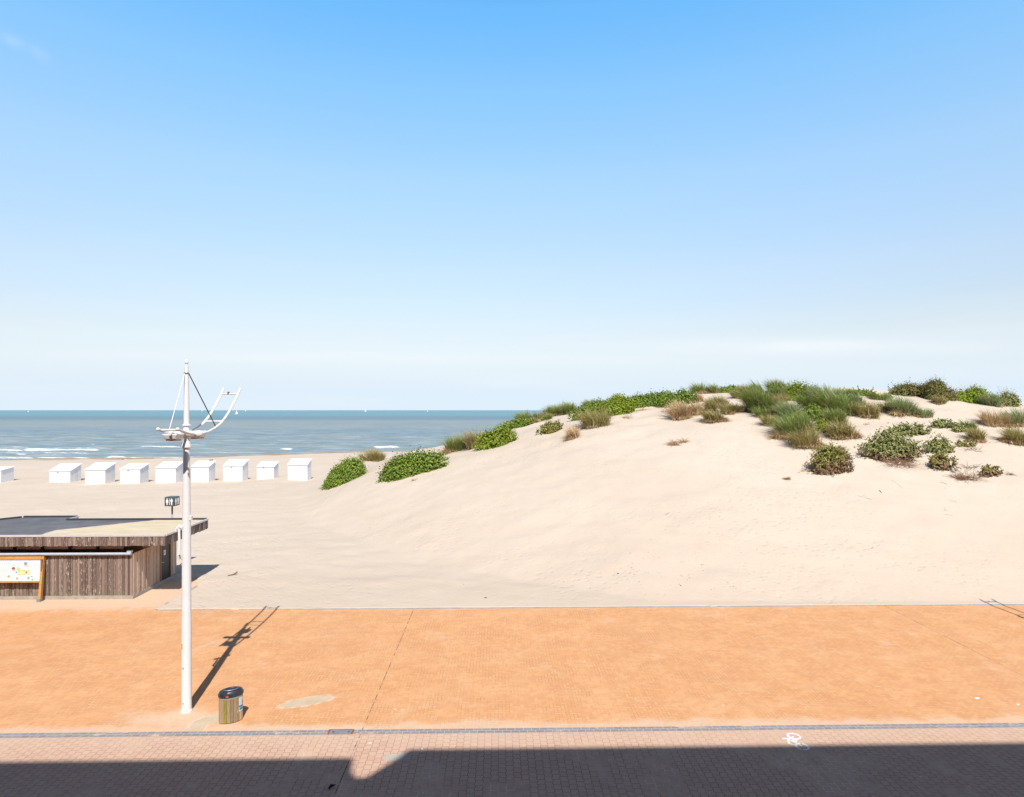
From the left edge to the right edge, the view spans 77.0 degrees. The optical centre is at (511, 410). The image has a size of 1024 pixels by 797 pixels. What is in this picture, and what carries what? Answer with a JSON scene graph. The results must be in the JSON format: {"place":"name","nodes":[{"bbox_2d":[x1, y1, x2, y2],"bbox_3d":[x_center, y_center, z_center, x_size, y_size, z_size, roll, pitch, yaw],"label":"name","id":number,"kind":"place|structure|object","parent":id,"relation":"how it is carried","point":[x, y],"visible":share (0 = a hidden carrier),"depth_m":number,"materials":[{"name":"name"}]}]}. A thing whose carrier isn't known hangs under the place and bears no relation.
{"place":"outdoors","nodes":[
{"label":"outdoors","id":0,"kind":"place"},
{"bbox_2d":[0,410,543,458],"bbox_3d":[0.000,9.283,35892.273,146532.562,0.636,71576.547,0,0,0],"label":"sea","id":1,"kind":"structure","parent":0,"point":[25,434],"depth_m":293.52,"materials":[{"name":"liquid"}]},
{"bbox_2d":[0,388,1023,609],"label":"sand","id":2,"kind":"structure","parent":0,"point":[529,517],"depth_m":38.81,"materials":[{"name":"sand"}]},
{"bbox_2d":[0,466,14,482],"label":"beach cabin","id":3,"kind":"object","parent":2,"relation":"on","point":[6,473],"visible":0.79,"depth_m":76.04,"materials":[{"name":"white paint"}]},
{"bbox_2d":[49,463,81,481],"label":"beach cabin","id":4,"kind":"object","parent":2,"relation":"on","point":[65,472],"visible":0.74,"depth_m":75.97,"materials":[{"name":"white paint"}]},
{"bbox_2d":[85,463,114,484],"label":"beach cabin","id":5,"kind":"object","parent":2,"relation":"on","point":[99,473],"visible":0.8,"depth_m":73.78,"materials":[{"name":"white paint"}]},
{"bbox_2d":[120,463,149,483],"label":"beach cabin","id":6,"kind":"object","parent":2,"relation":"on","point":[134,472],"visible":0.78,"depth_m":74.40,"materials":[{"name":"white paint"}]},
{"bbox_2d":[155,461,182,482],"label":"beach cabin","id":7,"kind":"object","parent":2,"relation":"on","point":[169,471],"visible":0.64,"depth_m":74.40,"materials":[{"name":"white paint"}]},
{"bbox_2d":[165,496,179,517],"bbox_3d":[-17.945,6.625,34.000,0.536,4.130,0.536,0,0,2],"label":"toilet sign","id":8,"kind":"object","parent":2,"relation":"on","point":[171,501],"visible":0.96,"depth_m":33.76,"materials":[{"name":"metal"}]},
{"bbox_2d":[191,461,214,481],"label":"beach cabin","id":9,"kind":"object","parent":2,"relation":"on","point":[202,471],"visible":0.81,"depth_m":75.65,"materials":[{"name":"white paint"}]},
{"bbox_2d":[223,459,248,480],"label":"beach cabin","id":10,"kind":"object","parent":2,"relation":"on","point":[235,469],"visible":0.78,"depth_m":76.96,"materials":[{"name":"white paint"}]},
{"bbox_2d":[256,461,278,479],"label":"beach cabin","id":11,"kind":"object","parent":2,"relation":"on","point":[267,469],"visible":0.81,"depth_m":78.65,"materials":[{"name":"white paint"}]},
{"bbox_2d":[287,458,311,480],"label":"beach cabin","id":12,"kind":"object","parent":2,"relation":"on","point":[299,468],"visible":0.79,"depth_m":77.29,"materials":[{"name":"white paint"}]},
{"bbox_2d":[321,452,367,489],"bbox_3d":[-16.183,5.950,62.487,4.928,3.779,4.140,0,0,0],"label":"shrub","id":13,"kind":"object","parent":2,"relation":"on","point":[347,470],"visible":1,"depth_m":61.45,"materials":[{"name":"green plant"}]},
{"bbox_2d":[356,447,388,461],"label":"grass tuft","id":14,"kind":"object","parent":2,"relation":"on","point":[374,456],"visible":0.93,"depth_m":105.71,"materials":[{"name":"plant"}]},
{"bbox_2d":[375,444,449,482],"bbox_3d":[-8.654,4.681,55.646,6.632,3.470,2.800,0,0,0],"label":"shrub","id":15,"kind":"object","parent":2,"relation":"on","point":[408,465],"visible":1,"depth_m":55.09,"materials":[{"name":"green plant"}]},
{"bbox_2d":[431,432,465,454],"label":"grass tuft","id":16,"kind":"object","parent":2,"relation":"on","point":[455,446],"visible":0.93,"depth_m":61.78,"materials":[{"name":"plant"}]},
{"bbox_2d":[451,427,483,449],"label":"grass tuft","id":17,"kind":"object","parent":2,"relation":"on","point":[470,439],"visible":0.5,"depth_m":60.81,"materials":[{"name":"plant"}]},
{"bbox_2d":[471,424,517,450],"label":"shrub","id":18,"kind":"object","parent":2,"relation":"on","point":[492,440],"visible":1,"depth_m":58.95,"materials":[{"name":"green plant"}]},
{"bbox_2d":[492,417,534,428],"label":"shrub","id":19,"kind":"object","parent":2,"relation":"on","point":[517,423],"visible":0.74,"depth_m":67.12,"materials":[{"name":"green plant"}]},
{"bbox_2d":[509,410,532,419],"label":"grass tuft","id":20,"kind":"object","parent":2,"relation":"on","point":[521,416],"visible":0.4,"depth_m":74.38,"materials":[{"name":"plant"}]},
{"bbox_2d":[528,416,543,422],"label":"shrub","id":21,"kind":"object","parent":2,"relation":"on","point":[538,419],"visible":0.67,"depth_m":67.52,"materials":[{"name":"green plant"}]},
{"bbox_2d":[529,410,549,418],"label":"grass tuft","id":22,"kind":"object","parent":2,"relation":"on","point":[536,414],"visible":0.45,"depth_m":74.24,"materials":[{"name":"plant"}]},
{"bbox_2d":[538,404,554,414],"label":"grass tuft","id":23,"kind":"object","parent":2,"relation":"on","point":[549,408],"visible":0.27,"depth_m":74.59,"materials":[{"name":"plant"}]},
{"bbox_2d":[536,419,563,433],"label":"shrub","id":24,"kind":"object","parent":2,"relation":"on","point":[549,427],"visible":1,"depth_m":58.85,"materials":[{"name":"green plant"}]},
{"bbox_2d":[551,400,565,416],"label":"grass tuft","id":25,"kind":"object","parent":2,"relation":"on","point":[557,411],"visible":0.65,"depth_m":72.33,"materials":[{"name":"plant"}]},
{"bbox_2d":[556,399,577,414],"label":"grass tuft","id":26,"kind":"object","parent":2,"relation":"on","point":[567,408],"visible":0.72,"depth_m":70.23,"materials":[{"name":"plant"}]},
{"bbox_2d":[562,425,580,440],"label":"grass tuft","id":27,"kind":"object","parent":2,"relation":"on","point":[572,433],"visible":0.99,"depth_m":54.55,"materials":[{"name":"plant"}]},
{"bbox_2d":[568,402,595,420],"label":"shrub","id":28,"kind":"object","parent":2,"relation":"on","point":[582,408],"visible":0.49,"depth_m":62.27,"materials":[{"name":"green plant"}]},
{"bbox_2d":[569,404,615,428],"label":"grass tuft","id":29,"kind":"object","parent":2,"relation":"on","point":[592,420],"visible":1,"depth_m":57.05,"materials":[{"name":"plant"}]},
{"bbox_2d":[585,396,606,414],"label":"shrub","id":30,"kind":"object","parent":2,"relation":"on","point":[597,402],"visible":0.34,"depth_m":63.81,"materials":[{"name":"green plant"}]},
{"bbox_2d":[595,393,646,416],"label":"shrub","id":31,"kind":"object","parent":2,"relation":"on","point":[617,405],"visible":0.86,"depth_m":61.67,"materials":[{"name":"green plant"}]},
{"bbox_2d":[630,391,650,407],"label":"shrub","id":32,"kind":"object","parent":2,"relation":"on","point":[636,397],"visible":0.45,"depth_m":64.63,"materials":[{"name":"green plant"}]},
{"bbox_2d":[632,388,664,407],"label":"shrub","id":33,"kind":"object","parent":2,"relation":"on","point":[650,402],"visible":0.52,"depth_m":64.67,"materials":[{"name":"green plant"}]},
{"bbox_2d":[653,387,672,407],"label":"shrub","id":34,"kind":"object","parent":2,"relation":"on","point":[660,398],"visible":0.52,"depth_m":63.99,"materials":[{"name":"green plant"}]},
{"bbox_2d":[664,438,680,446],"bbox_3d":[12.466,2.479,49.376,1.455,0.630,1.282,0,0,-17],"label":"dead brush","id":35,"kind":"object","parent":2,"relation":"on","point":[672,443],"visible":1,"depth_m":49.23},
{"bbox_2d":[656,398,696,420],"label":"grass tuft","id":36,"kind":"object","parent":2,"relation":"on","point":[678,412],"visible":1,"depth_m":57.32,"materials":[{"name":"plant"}]},
{"bbox_2d":[662,387,698,407],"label":"shrub","id":37,"kind":"object","parent":2,"relation":"on","point":[683,395],"visible":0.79,"depth_m":62.34,"materials":[{"name":"green plant"}]},
{"bbox_2d":[675,400,705,415],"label":"grass tuft","id":38,"kind":"object","parent":2,"relation":"on","point":[694,408],"visible":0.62,"depth_m":57.62,"materials":[{"name":"plant"}]},
{"bbox_2d":[686,381,707,393],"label":"grass tuft","id":39,"kind":"object","parent":2,"relation":"on","point":[699,388],"visible":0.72,"depth_m":71.01,"materials":[{"name":"plant"}]},
{"bbox_2d":[702,400,718,410],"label":"grass tuft","id":40,"kind":"object","parent":2,"relation":"on","point":[710,404],"visible":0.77,"depth_m":58.51,"materials":[{"name":"plant"}]},
{"bbox_2d":[703,382,723,393],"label":"grass tuft","id":41,"kind":"object","parent":2,"relation":"on","point":[712,389],"visible":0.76,"depth_m":70.65,"materials":[{"name":"plant"}]},
{"bbox_2d":[695,407,732,422],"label":"grass tuft","id":42,"kind":"object","parent":2,"relation":"on","point":[713,417],"visible":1,"depth_m":54.52,"materials":[{"name":"plant"}]},
{"bbox_2d":[703,393,732,407],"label":"grass tuft","id":43,"kind":"object","parent":2,"relation":"on","point":[722,400],"visible":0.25,"depth_m":59.79,"materials":[{"name":"plant"}]},
{"bbox_2d":[713,400,739,414],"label":"grass tuft","id":44,"kind":"object","parent":2,"relation":"on","point":[724,407],"visible":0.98,"depth_m":57.24,"materials":[{"name":"plant"}]},
{"bbox_2d":[719,384,743,392],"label":"shrub","id":45,"kind":"object","parent":2,"relation":"on","point":[727,388],"visible":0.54,"depth_m":71.29,"materials":[{"name":"green plant"}]},
{"bbox_2d":[727,402,746,412],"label":"grass tuft","id":46,"kind":"object","parent":2,"relation":"on","point":[739,408],"visible":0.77,"depth_m":57.22,"materials":[{"name":"plant"}]},
{"bbox_2d":[730,384,780,414],"bbox_3d":[21.720,-0.971,57.450,6.153,3.089,5.702,0,0,0],"label":"grass tuft","id":47,"kind":"object","parent":2,"relation":"on","point":[751,399],"visible":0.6,"depth_m":56.57,"materials":[{"name":"plant"}]},
{"bbox_2d":[750,405,773,417],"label":"grass tuft","id":48,"kind":"object","parent":2,"relation":"on","point":[756,412],"visible":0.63,"depth_m":55.11,"materials":[{"name":"plant"}]},
{"bbox_2d":[744,377,790,393],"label":"grass tuft","id":49,"kind":"object","parent":2,"relation":"on","point":[775,382],"visible":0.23,"depth_m":63.50,"materials":[{"name":"plant"}]},
{"bbox_2d":[755,413,779,426],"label":"grass tuft","id":50,"kind":"object","parent":2,"relation":"on","point":[764,420],"visible":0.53,"depth_m":52.76,"materials":[{"name":"plant"}]},
{"bbox_2d":[768,391,788,403],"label":"grass tuft","id":51,"kind":"object","parent":2,"relation":"on","point":[782,397],"visible":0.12,"depth_m":59.55,"materials":[{"name":"plant"}]},
{"bbox_2d":[763,382,800,399],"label":"grass tuft","id":52,"kind":"object","parent":2,"relation":"on","point":[777,389],"visible":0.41,"depth_m":61.26,"materials":[{"name":"plant"}]},
{"bbox_2d":[769,399,804,419],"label":"grass tuft","id":53,"kind":"object","parent":2,"relation":"on","point":[781,409],"visible":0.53,"depth_m":54.08,"materials":[{"name":"plant"}]},
{"bbox_2d":[760,406,821,440],"bbox_3d":[21.848,1.023,50.081,5.455,2.905,5.262,0,0,-36],"label":"grass tuft","id":54,"kind":"object","parent":2,"relation":"on","point":[793,422],"visible":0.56,"depth_m":49.52,"materials":[{"name":"plant"}]},
{"bbox_2d":[784,378,818,400],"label":"shrub","id":55,"kind":"object","parent":2,"relation":"on","point":[794,385],"visible":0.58,"depth_m":61.28,"materials":[{"name":"green plant"}]},
{"bbox_2d":[791,392,817,407],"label":"grass tuft","id":56,"kind":"object","parent":2,"relation":"on","point":[804,401],"visible":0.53,"depth_m":57.67,"materials":[{"name":"plant"}]},
{"bbox_2d":[782,421,827,448],"bbox_3d":[21.709,1.786,47.958,4.223,2.275,4.576,0,0,0],"label":"grass tuft","id":57,"kind":"object","parent":2,"relation":"on","point":[808,440],"visible":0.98,"depth_m":47.37,"materials":[{"name":"plant"}]},
{"bbox_2d":[801,402,822,420],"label":"shrub","id":58,"kind":"object","parent":2,"relation":"on","point":[815,411],"visible":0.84,"depth_m":53.77,"materials":[{"name":"green plant"}]},
{"bbox_2d":[810,418,828,432],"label":"shrub","id":59,"kind":"object","parent":2,"relation":"on","point":[822,422],"visible":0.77,"depth_m":50.78,"materials":[{"name":"green plant"}]},
{"bbox_2d":[801,383,848,400],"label":"grass tuft","id":60,"kind":"object","parent":2,"relation":"on","point":[813,389],"visible":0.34,"depth_m":59.94,"materials":[{"name":"plant"}]},
{"bbox_2d":[800,385,856,412],"bbox_3d":[28.040,-0.922,56.760,6.271,2.728,5.206,0,0,0],"label":"grass tuft","id":61,"kind":"object","parent":2,"relation":"on","point":[822,401],"visible":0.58,"depth_m":56.23,"materials":[{"name":"plant"}]},
{"bbox_2d":[804,437,855,475],"bbox_3d":[21.130,3.080,42.835,3.502,2.529,1.791,0,0,0],"label":"shrub","id":62,"kind":"object","parent":2,"relation":"on","point":[828,460],"visible":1,"depth_m":42.64,"materials":[{"name":"green plant"}]},
{"bbox_2d":[819,406,850,425],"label":"grass tuft","id":63,"kind":"object","parent":2,"relation":"on","point":[833,414],"visible":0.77,"depth_m":52.35,"materials":[{"name":"plant"}]},
{"bbox_2d":[819,416,866,439],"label":"grass tuft","id":64,"kind":"object","parent":2,"relation":"on","point":[838,431],"visible":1,"depth_m":48.83,"materials":[{"name":"plant"}]},
{"bbox_2d":[832,387,860,396],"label":"grass tuft","id":65,"kind":"object","parent":2,"relation":"on","point":[852,392],"visible":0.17,"depth_m":60.34,"materials":[{"name":"plant"}]},
{"bbox_2d":[833,400,866,416],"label":"grass tuft","id":66,"kind":"object","parent":2,"relation":"on","point":[850,410],"visible":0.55,"depth_m":54.95,"materials":[{"name":"plant"}]},
{"bbox_2d":[839,391,866,404],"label":"grass tuft","id":67,"kind":"object","parent":2,"relation":"on","point":[856,398],"visible":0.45,"depth_m":58.38,"materials":[{"name":"plant"}]},
{"bbox_2d":[835,385,876,396],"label":"shrub","id":68,"kind":"object","parent":2,"relation":"on","point":[864,391],"visible":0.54,"depth_m":61.58,"materials":[{"name":"green plant"}]},
{"bbox_2d":[848,398,882,419],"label":"grass tuft","id":69,"kind":"object","parent":2,"relation":"on","point":[871,411],"visible":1,"depth_m":54.15,"materials":[{"name":"plant"}]},
{"bbox_2d":[865,391,893,400],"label":"grass tuft","id":70,"kind":"object","parent":2,"relation":"on","point":[874,396],"visible":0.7,"depth_m":60.12,"materials":[{"name":"plant"}]},
{"bbox_2d":[871,399,889,411],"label":"grass tuft","id":71,"kind":"object","parent":2,"relation":"on","point":[883,408],"visible":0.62,"depth_m":55.95,"materials":[{"name":"plant"}]},
{"bbox_2d":[854,422,928,463],"bbox_3d":[26.486,2.269,44.949,5.074,2.854,2.209,0,0,0],"label":"shrub","id":72,"kind":"object","parent":2,"relation":"on","point":[888,446],"visible":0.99,"depth_m":44.60,"materials":[{"name":"green plant"}]},
{"bbox_2d":[875,392,921,416],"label":"grass tuft","id":73,"kind":"object","parent":2,"relation":"on","point":[898,407],"visible":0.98,"depth_m":54.41,"materials":[{"name":"plant"}]},
{"bbox_2d":[872,455,926,470],"bbox_3d":[26.345,3.448,43.656,3.551,1.244,2.893,0,0,0],"label":"dead brush","id":74,"kind":"object","parent":2,"relation":"on","point":[905,464],"visible":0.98,"depth_m":43.56,"materials":[{"name":"plant"}]},
{"bbox_2d":[888,377,925,396],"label":"shrub","id":75,"kind":"object","parent":2,"relation":"on","point":[904,389],"visible":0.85,"depth_m":62.86,"materials":[{"name":"green plant"}]},
{"bbox_2d":[887,421,931,436],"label":"shrub","id":76,"kind":"object","parent":2,"relation":"on","point":[915,429],"visible":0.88,"depth_m":49.47,"materials":[{"name":"green plant"}]},
{"bbox_2d":[912,407,935,417],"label":"grass tuft","id":77,"kind":"object","parent":2,"relation":"on","point":[922,413],"visible":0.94,"depth_m":53.93,"materials":[{"name":"plant"}]},
{"bbox_2d":[921,432,955,453],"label":"shrub","id":78,"kind":"object","parent":2,"relation":"on","point":[944,444],"visible":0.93,"depth_m":45.73,"materials":[{"name":"green plant"}]},
{"bbox_2d":[918,374,959,401],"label":"shrub","id":79,"kind":"object","parent":2,"relation":"on","point":[931,388],"visible":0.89,"depth_m":60.91,"materials":[{"name":"green plant"}]},
{"bbox_2d":[931,394,950,404],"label":"grass tuft","id":80,"kind":"object","parent":2,"relation":"on","point":[940,400],"visible":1,"depth_m":59.40,"materials":[{"name":"plant"}]},
{"bbox_2d":[928,418,956,428],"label":"shrub","id":81,"kind":"object","parent":2,"relation":"on","point":[940,423],"visible":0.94,"depth_m":50.68,"materials":[{"name":"green plant"}]},
{"bbox_2d":[927,450,960,470],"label":"shrub","id":82,"kind":"object","parent":2,"relation":"on","point":[940,461],"visible":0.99,"depth_m":42.96,"materials":[{"name":"green plant"}]},
{"bbox_2d":[950,422,968,431],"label":"shrub","id":83,"kind":"object","parent":2,"relation":"on","point":[956,427],"visible":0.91,"depth_m":49.70,"materials":[{"name":"green plant"}]},
{"bbox_2d":[943,467,987,482],"bbox_3d":[29.379,4.124,41.463,3.036,1.158,2.422,0,0,0],"label":"dead brush","id":84,"kind":"object","parent":2,"relation":"on","point":[962,476],"visible":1,"depth_m":41.36,"materials":[{"name":"plant"}]},
{"bbox_2d":[954,437,977,446],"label":"shrub","id":85,"kind":"object","parent":2,"relation":"on","point":[961,443],"visible":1,"depth_m":46.69,"materials":[{"name":"green plant"}]},
{"bbox_2d":[957,419,980,430],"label":"grass tuft","id":86,"kind":"object","parent":2,"relation":"on","point":[971,425],"visible":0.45,"depth_m":50.22,"materials":[{"name":"plant"}]},
{"bbox_2d":[954,425,990,442],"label":"grass tuft","id":87,"kind":"object","parent":2,"relation":"on","point":[974,435],"visible":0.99,"depth_m":47.65,"materials":[{"name":"plant"}]},
{"bbox_2d":[954,382,991,403],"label":"shrub","id":88,"kind":"object","parent":2,"relation":"on","point":[967,395],"visible":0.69,"depth_m":60.74,"materials":[{"name":"green plant"}]},
{"bbox_2d":[977,463,1003,477],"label":"shrub","id":89,"kind":"object","parent":2,"relation":"on","point":[987,470],"visible":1,"depth_m":41.66,"materials":[{"name":"green plant"}]},
{"bbox_2d":[974,391,1008,407],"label":"grass tuft","id":90,"kind":"object","parent":2,"relation":"on","point":[995,401],"visible":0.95,"depth_m":59.53,"materials":[{"name":"plant"}]},
{"bbox_2d":[972,407,1015,428],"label":"grass tuft","id":91,"kind":"object","parent":2,"relation":"on","point":[991,420],"visible":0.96,"depth_m":52.46,"materials":[{"name":"plant"}]},
{"bbox_2d":[992,386,1022,406],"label":"shrub","id":92,"kind":"object","parent":2,"relation":"on","point":[1013,401],"visible":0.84,"depth_m":60.09,"materials":[{"name":"green plant"}]},
{"bbox_2d":[995,422,1023,445],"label":"grass tuft","id":93,"kind":"object","parent":2,"relation":"on","point":[1011,436],"visible":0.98,"depth_m":47.27,"materials":[{"name":"plant"}]},
{"bbox_2d":[999,404,1023,426],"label":"grass tuft","id":94,"kind":"object","parent":2,"relation":"on","point":[1019,416],"visible":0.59,"depth_m":52.87,"materials":[{"name":"plant"}]},
{"bbox_2d":[0,579,1023,732],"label":"promenade","id":95,"kind":"structure","parent":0,"point":[87,665],"depth_m":21.35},
{"bbox_2d":[0,556,45,601],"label":"information board","id":96,"kind":"object","parent":95,"relation":"on","point":[22,569],"visible":1,"depth_m":28.68,"materials":[{"name":"white wood"}]},
{"bbox_2d":[0,515,208,599],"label":"toilet building","id":97,"kind":"structure","parent":95,"relation":"on","point":[109,558],"depth_m":28.98,"materials":[{"name":"wood"}]},
{"bbox_2d":[162,544,169,579],"bbox_3d":[-17.115,7.415,31.818,0.121,2.070,0.880,0,0,-1],"label":"door","id":98,"kind":"structure","parent":97,"relation":"in","point":[165,549],"depth_m":31.84,"materials":[{"name":"metal"}]},
{"bbox_2d":[156,360,240,713],"bbox_3d":[-9.213,3.540,18.989,1.015,9.920,3.798,0,0,0],"label":"street lamp","id":99,"kind":"object","parent":95,"relation":"on","point":[186,434],"visible":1,"depth_m":18.09,"materials":[{"name":"metal"}]},
{"bbox_2d":[218,686,243,723],"bbox_3d":[-7.700,8.062,17.640,0.653,0.877,0.439,0,0,-30],"label":"litter bin","id":100,"kind":"object","parent":95,"relation":"on","point":[230,705],"visible":1,"depth_m":17.47,"materials":[{"name":"wood"}]},
{"bbox_2d":[0,723,1023,737],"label":"gutter","id":101,"kind":"object","parent":95,"relation":"on","point":[474,730],"visible":1,"depth_m":17.07,"materials":[{"name":"grey concrete"}]},
{"bbox_2d":[327,729,353,734],"bbox_3d":[-4.521,8.500,16.994,0.670,0.040,0.240,0,0,-1],"label":"gutter drain","id":102,"kind":"object","parent":101,"relation":"on","point":[338,731],"visible":1,"depth_m":17.00,"materials":[{"name":"metal"}]},
{"bbox_2d":[155,585,1023,610],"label":"kerb","id":103,"kind":"structure","parent":95,"relation":"on","point":[584,607],"depth_m":27.70,"materials":[{"name":"concrete"}]},
{"bbox_2d":[0,727,1023,796],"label":"cycle path","id":104,"kind":"structure","parent":0,"point":[965,762],"depth_m":15.44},
{"bbox_2d":[782,733,809,749],"bbox_3d":[7.246,8.495,16.522,0.536,0.009,0.868,0,0,2],"label":"bicycle marking","id":105,"kind":"object","parent":104,"relation":"on","point":[795,741],"visible":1,"depth_m":16.55,"materials":[{"name":"paint"}]},
{"bbox_2d":[0,0,1023,409],"label":"sky","id":106,"kind":"structure","parent":0,"point":[300,204],"materials":[{"name":"blue"}]},
{"bbox_2d":[37,727,1001,737],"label":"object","id":107,"kind":"structure","parent":0,"point":[526,732],"depth_m":17.68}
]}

